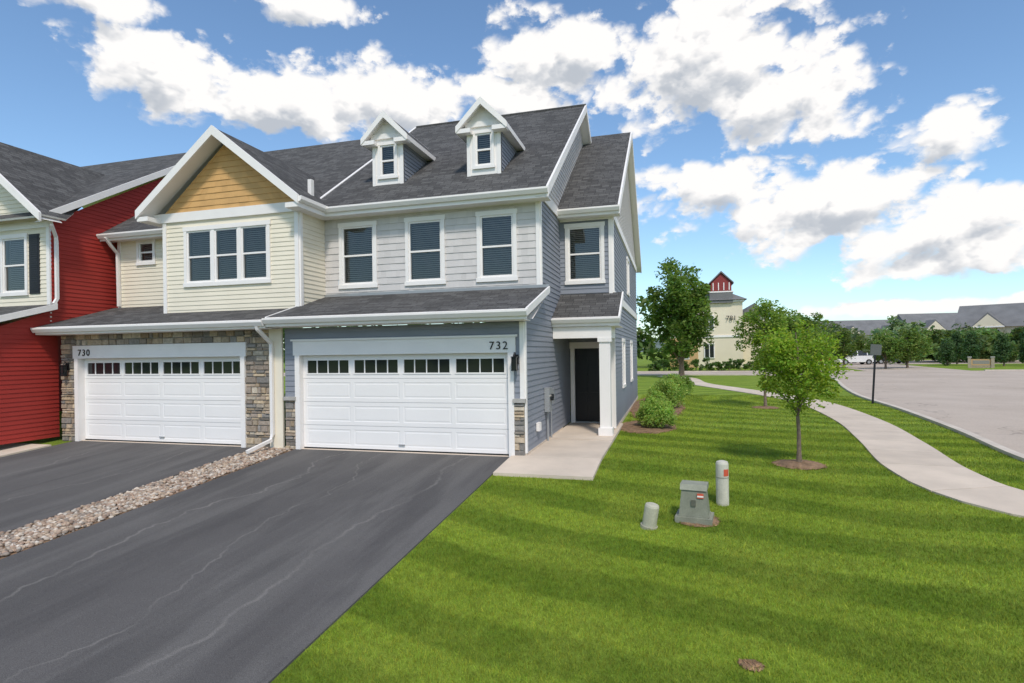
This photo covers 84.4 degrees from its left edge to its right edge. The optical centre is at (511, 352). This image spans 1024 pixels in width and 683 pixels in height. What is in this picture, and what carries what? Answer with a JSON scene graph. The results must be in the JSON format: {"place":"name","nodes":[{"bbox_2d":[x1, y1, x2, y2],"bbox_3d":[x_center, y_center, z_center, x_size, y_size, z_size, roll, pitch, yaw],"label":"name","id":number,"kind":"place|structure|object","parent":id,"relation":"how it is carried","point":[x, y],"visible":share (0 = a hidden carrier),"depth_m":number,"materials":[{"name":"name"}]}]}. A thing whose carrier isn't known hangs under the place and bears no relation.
{"place":"outdoors","nodes":[
{"label":"outdoors","id":0,"kind":"place"},
{"bbox_2d":[0,441,251,531],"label":"driveway","id":1,"kind":"structure","parent":0,"point":[40,484],"depth_m":11.35,"materials":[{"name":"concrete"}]},
{"bbox_2d":[0,449,508,682],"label":"driveway","id":2,"kind":"structure","parent":0,"point":[268,570],"depth_m":6.65,"materials":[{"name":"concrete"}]},
{"bbox_2d":[0,0,1023,349],"label":"sky","id":3,"kind":"structure","parent":0,"point":[840,160],"materials":[{"name":"blue"}]},
{"bbox_2d":[17,352,1023,682],"bbox_3d":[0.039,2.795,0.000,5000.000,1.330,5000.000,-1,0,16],"label":"lawn","id":4,"kind":"structure","parent":0,"point":[647,382],"depth_m":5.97,"materials":[{"name":"green plant"}]},
{"bbox_2d":[0,443,50,456],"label":"entry walkway","id":5,"kind":"structure","parent":4,"relation":"on","point":[10,449],"depth_m":13.72,"materials":[{"name":"concrete"}]},
{"bbox_2d":[0,142,185,444],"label":"townhouse","id":6,"kind":"structure","parent":4,"relation":"on","point":[57,260],"depth_m":15.00,"materials":[{"name":"red wood"}]},
{"bbox_2d":[0,447,293,558],"bbox_3d":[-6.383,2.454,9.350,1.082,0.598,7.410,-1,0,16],"label":"gravel","id":7,"kind":"structure","parent":4,"relation":"on","point":[38,532],"depth_m":9.16,"materials":[{"name":"beige gravel"}]},
{"bbox_2d":[30,125,461,447],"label":"townhouse","id":8,"kind":"structure","parent":4,"relation":"on","point":[218,238],"depth_m":13.95,"materials":[{"name":"wood"}]},
{"bbox_2d":[246,97,641,456],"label":"townhouse","id":9,"kind":"structure","parent":4,"relation":"on","point":[525,225],"depth_m":13.43,"materials":[{"name":"wood"}]},
{"bbox_2d":[493,423,622,479],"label":"entry walkway","id":10,"kind":"structure","parent":4,"relation":"on","point":[577,451],"depth_m":11.15,"materials":[{"name":"concrete"}]},
{"bbox_2d":[621,420,676,433],"bbox_3d":[3.759,2.035,15.782,1.687,0.076,2.926,-1,0,16],"label":"mulch bed","id":11,"kind":"object","parent":4,"relation":"on","point":[634,426],"visible":0.54,"depth_m":15.14,"materials":[{"name":"brown soil"}]},
{"bbox_2d":[635,396,676,427],"bbox_3d":[3.927,1.636,15.458,1.169,0.902,1.264,-1,0,16],"label":"shrub","id":12,"kind":"object","parent":11,"relation":"on","point":[656,412],"visible":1,"depth_m":15.16,"materials":[{"name":"green plant"}]},
{"bbox_2d":[640,502,658,529],"bbox_3d":[1.845,2.194,7.530,0.227,0.380,0.227,9,6,15],"label":"utility pedestal","id":13,"kind":"object","parent":4,"relation":"on","point":[650,515],"visible":0.89,"depth_m":7.45,"materials":[{"name":"grey plastic"}]},
{"bbox_2d":[283,295,1023,367],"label":"distant trees","id":14,"kind":"object","parent":4,"relation":"on","point":[988,336],"visible":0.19,"depth_m":73.68,"materials":[{"name":"green plant"}]},
{"bbox_2d":[648,361,659,370],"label":"shrub","id":15,"kind":"object","parent":4,"relation":"on","point":[656,364],"visible":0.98,"depth_m":58.71,"materials":[{"name":"green plant"}]},
{"bbox_2d":[629,397,684,417],"bbox_3d":[5.511,2.011,21.498,2.085,0.075,9.701,-1,0,16],"label":"mulch bed","id":16,"kind":"object","parent":4,"relation":"on","point":[634,408],"visible":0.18,"depth_m":20.41,"materials":[{"name":"brown soil"}]},
{"bbox_2d":[638,391,675,412],"bbox_3d":[4.563,1.639,18.058,1.060,0.878,1.096,-1,0,-34],"label":"shrub","id":17,"kind":"object","parent":16,"relation":"on","point":[658,395],"visible":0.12,"depth_m":18.05,"materials":[{"name":"green plant"}]},
{"bbox_2d":[646,378,687,406],"bbox_3d":[5.653,1.496,20.637,1.490,1.130,1.525,-1,0,16],"label":"shrub","id":18,"kind":"object","parent":16,"relation":"on","point":[676,395],"visible":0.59,"depth_m":20.43,"materials":[{"name":"green plant"}]},
{"bbox_2d":[655,373,690,396],"bbox_3d":[6.665,1.440,23.708,1.663,1.215,1.662,-1,0,16],"label":"shrub","id":19,"kind":"object","parent":16,"relation":"on","point":[678,381],"visible":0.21,"depth_m":23.47,"materials":[{"name":"green plant"}]},
{"bbox_2d":[657,358,670,370],"bbox_3d":[15.901,1.254,58.806,1.482,1.332,1.339,-1,0,-37],"label":"shrub","id":20,"kind":"object","parent":4,"relation":"on","point":[666,364],"visible":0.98,"depth_m":58.69,"materials":[{"name":"green plant"}]},
{"bbox_2d":[670,359,678,369],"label":"shrub","id":21,"kind":"object","parent":4,"relation":"on","point":[674,362],"visible":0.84,"depth_m":58.39,"materials":[{"name":"green plant"}]},
{"bbox_2d":[662,373,694,392],"bbox_3d":[7.847,1.496,26.842,1.558,1.072,1.544,-1,0,-31],"label":"shrub","id":22,"kind":"object","parent":4,"relation":"on","point":[689,383],"visible":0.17,"depth_m":26.57,"materials":[{"name":"green plant"}]},
{"bbox_2d":[639,257,719,376],"bbox_3d":[12.800,-2.732,43.627,5.966,9.471,5.894,-1,0,16],"label":"shade tree","id":23,"kind":"object","parent":4,"relation":"on","point":[682,313],"visible":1,"depth_m":42.61,"materials":[{"name":"green plant"}]},
{"bbox_2d":[678,361,689,370],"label":"shrub","id":24,"kind":"object","parent":4,"relation":"on","point":[686,366],"visible":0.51,"depth_m":57.84,"materials":[{"name":"green plant"}]},
{"bbox_2d":[689,358,702,370],"bbox_3d":[18.810,1.244,57.958,1.139,1.268,1.524,-1,0,-21],"label":"shrub","id":25,"kind":"object","parent":4,"relation":"on","point":[694,362],"visible":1,"depth_m":57.75,"materials":[{"name":"green plant"}]},
{"bbox_2d":[674,516,720,526],"bbox_3d":[2.538,2.280,7.732,0.633,0.060,0.581,-1,0,16],"label":"mulch bed","id":26,"kind":"object","parent":4,"relation":"on","point":[715,521],"visible":0.32,"depth_m":7.55,"materials":[{"name":"brown soil"}]},
{"bbox_2d":[675,480,713,524],"bbox_3d":[2.510,2.070,7.769,0.480,0.550,0.400,-1,0,24],"label":"utility box","id":27,"kind":"object","parent":26,"relation":"on","point":[694,504],"visible":0.95,"depth_m":7.64,"materials":[{"name":"grey metal"}]},
{"bbox_2d":[699,356,712,369],"bbox_3d":[19.944,1.094,57.996,1.530,1.536,1.382,-1,0,16],"label":"shrub","id":28,"kind":"object","parent":4,"relation":"on","point":[708,366],"visible":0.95,"depth_m":57.75,"materials":[{"name":"green plant"}]},
{"bbox_2d":[710,361,724,370],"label":"shrub","id":29,"kind":"object","parent":4,"relation":"on","point":[718,365],"visible":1,"depth_m":56.97,"materials":[{"name":"green plant"}]},
{"bbox_2d":[670,271,765,367],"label":"apartment building","id":30,"kind":"structure","parent":4,"relation":"on","point":[726,304],"depth_m":67.62,"materials":[{"name":"beige"}]},
{"bbox_2d":[715,460,728,505],"bbox_3d":[3.101,1.940,8.330,0.186,0.695,0.186,-1,0,16],"label":"utility pedestal","id":31,"kind":"object","parent":4,"relation":"on","point":[722,482],"visible":0.88,"depth_m":8.26,"materials":[{"name":"grey plastic"}]},
{"bbox_2d":[722,358,735,369],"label":"shrub","id":32,"kind":"object","parent":4,"relation":"on","point":[729,365],"visible":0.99,"depth_m":57.05,"materials":[{"name":"green plant"}]},
{"bbox_2d":[732,359,747,369],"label":"shrub","id":33,"kind":"object","parent":4,"relation":"on","point":[739,362],"visible":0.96,"depth_m":56.96,"materials":[{"name":"green plant"}]},
{"bbox_2d":[744,361,757,370],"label":"shrub","id":34,"kind":"object","parent":4,"relation":"on","point":[748,365],"visible":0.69,"depth_m":56.18,"materials":[{"name":"green plant"}]},
{"bbox_2d":[738,658,764,671],"bbox_3d":[1.931,2.511,4.554,0.178,0.038,0.211,-1,0,-43],"label":"soil patch","id":35,"kind":"object","parent":4,"relation":"on","point":[751,664],"visible":1,"depth_m":4.55,"materials":[{"name":"brown soil"}]},
{"bbox_2d":[731,297,788,405],"bbox_3d":[9.033,0.035,20.444,2.026,4.039,1.961,-1,0,16],"label":"young tree","id":36,"kind":"object","parent":4,"relation":"on","point":[763,310],"visible":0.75,"depth_m":20.36,"materials":[{"name":"green plant"}]},
{"bbox_2d":[752,406,778,408],"bbox_3d":[9.153,1.960,20.387,0.945,0.075,0.946,-1,0,16],"label":"mulch ring","id":37,"kind":"object","parent":4,"relation":"on","point":[765,407],"visible":0.98,"depth_m":20.17,"materials":[{"name":"brown soil"}]},
{"bbox_2d":[753,307,801,346],"bbox_3d":[28.867,-1.557,60.344,5.963,6.670,5.485,-1,0,16],"label":"shade tree","id":38,"kind":"object","parent":4,"relation":"on","point":[791,322],"visible":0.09,"depth_m":60.07,"materials":[{"name":"green plant"}]},
{"bbox_2d":[772,459,827,469],"bbox_3d":[5.253,2.018,10.336,0.945,0.079,0.930,-1,0,16],"label":"mulch ring","id":39,"kind":"object","parent":4,"relation":"on","point":[803,464],"visible":0.96,"depth_m":10.16,"materials":[{"name":"brown soil"}]},
{"bbox_2d":[751,319,851,461],"bbox_3d":[5.229,0.739,10.257,1.603,2.736,1.670,-1,0,16],"label":"young tree","id":40,"kind":"object","parent":4,"relation":"on","point":[784,354],"visible":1,"depth_m":10.11,"materials":[{"name":"green plant"}]},
{"bbox_2d":[790,311,832,364],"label":"shade tree","id":41,"kind":"object","parent":4,"relation":"on","point":[815,319],"visible":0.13,"depth_m":66.52,"materials":[{"name":"green plant"}]},
{"bbox_2d":[792,327,833,358],"bbox_3d":[28.276,-0.326,52.779,3.633,4.224,3.399,-1,0,-11],"label":"shade tree","id":42,"kind":"object","parent":4,"relation":"on","point":[815,331],"visible":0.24,"depth_m":52.53,"materials":[{"name":"green plant"}]},
{"bbox_2d":[829,328,869,367],"bbox_3d":[35.763,-0.510,60.457,4.232,4.380,3.771,-1,0,-20],"label":"shade tree","id":43,"kind":"object","parent":4,"relation":"on","point":[847,347],"visible":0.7,"depth_m":59.98,"materials":[{"name":"green plant"}]},
{"bbox_2d":[817,320,891,344],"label":"townhouse row","id":44,"kind":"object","parent":4,"relation":"on","point":[866,326],"visible":0.03,"depth_m":137.45,"materials":[{"name":"grey"}]},
{"bbox_2d":[870,344,881,403],"bbox_3d":[13.676,0.866,21.333,0.440,2.350,0.050,3,0,-4],"label":"street sign","id":45,"kind":"object","parent":4,"relation":"on","point":[875,349],"visible":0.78,"depth_m":21.32,"materials":[{"name":"grey metal"}]},
{"bbox_2d":[864,330,908,368],"bbox_3d":[36.660,-0.274,55.180,3.301,3.884,3.610,-1,0,16],"label":"shade tree","id":46,"kind":"object","parent":4,"relation":"on","point":[893,350],"visible":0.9,"depth_m":54.46,"materials":[{"name":"green plant"}]},
{"bbox_2d":[882,328,933,367],"bbox_3d":[39.911,-0.463,57.198,4.455,4.171,4.104,-1,0,16],"label":"shade tree","id":47,"kind":"object","parent":4,"relation":"on","point":[913,339],"visible":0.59,"depth_m":56.41,"materials":[{"name":"green plant"}]},
{"bbox_2d":[892,313,956,336],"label":"townhouse row","id":48,"kind":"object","parent":4,"relation":"on","point":[944,321],"visible":0.06,"depth_m":113.15,"materials":[{"name":"grey"}]},
{"bbox_2d":[934,337,956,365],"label":"spruce tree","id":49,"kind":"object","parent":4,"relation":"on","point":[947,348],"visible":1,"depth_m":62.16,"materials":[{"name":"green plant"}]},
{"bbox_2d":[951,331,964,363],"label":"spruce tree","id":50,"kind":"object","parent":4,"relation":"on","point":[958,341],"visible":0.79,"depth_m":66.00,"materials":[{"name":"green plant"}]},
{"bbox_2d":[961,330,983,361],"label":"spruce tree","id":51,"kind":"object","parent":4,"relation":"on","point":[972,345],"visible":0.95,"depth_m":60.69,"materials":[{"name":"green plant"}]},
{"bbox_2d":[967,356,994,367],"bbox_3d":[45.267,0.943,54.534,2.052,1.108,0.360,-1,0,36],"label":"monument sign","id":52,"kind":"object","parent":4,"relation":"on","point":[981,363],"visible":0.89,"depth_m":54.45,"materials":[{"name":"stone"}]},
{"bbox_2d":[953,303,1023,332],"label":"townhouse row","id":53,"kind":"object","parent":4,"relation":"on","point":[1007,318],"visible":0.37,"depth_m":89.68,"materials":[{"name":"grey"}]},
{"bbox_2d":[991,332,1013,365],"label":"spruce tree","id":54,"kind":"object","parent":4,"relation":"on","point":[1003,349],"visible":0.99,"depth_m":58.24,"materials":[{"name":"green plant"}]},
{"bbox_2d":[1017,327,1023,363],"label":"spruce tree","id":55,"kind":"object","parent":4,"relation":"on","point":[1021,352],"visible":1,"depth_m":58.07,"materials":[{"name":"green plant"}]},
{"bbox_2d":[637,338,664,351],"bbox_3d":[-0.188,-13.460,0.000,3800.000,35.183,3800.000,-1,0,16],"label":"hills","id":56,"kind":"structure","parent":0,"point":[658,345],"depth_m":953.35,"materials":[{"name":"grey"}]},
{"bbox_2d":[284,360,1023,453],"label":"road","id":57,"kind":"structure","parent":0,"point":[989,405],"depth_m":25.93,"materials":[{"name":"grey asphalt"}]},
{"bbox_2d":[284,374,1023,460],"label":"kerb","id":58,"kind":"structure","parent":57,"relation":"on","point":[995,446],"depth_m":15.07,"materials":[{"name":"grey concrete"}]},
{"bbox_2d":[637,370,853,371],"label":"kerb","id":59,"kind":"structure","parent":57,"relation":"on","point":[708,371],"depth_m":54.53,"materials":[{"name":"grey concrete"}]},
{"bbox_2d":[835,351,873,364],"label":"pickup truck","id":60,"kind":"object","parent":57,"relation":"on","point":[860,357],"visible":0.71,"depth_m":70.19,"materials":[{"name":"white metal"}]},
{"bbox_2d":[873,356,910,363],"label":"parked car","id":61,"kind":"object","parent":57,"relation":"on","point":[881,361],"visible":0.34,"depth_m":72.01,"materials":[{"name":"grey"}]},
{"bbox_2d":[984,369,1023,370],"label":"kerb","id":62,"kind":"structure","parent":57,"relation":"on","point":[1003,370],"depth_m":48.04,"materials":[{"name":"grey concrete"}]},
{"bbox_2d":[658,376,1023,517],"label":"sidewalk","id":63,"kind":"structure","parent":0,"point":[905,455],"depth_m":10.22,"materials":[{"name":"concrete"}]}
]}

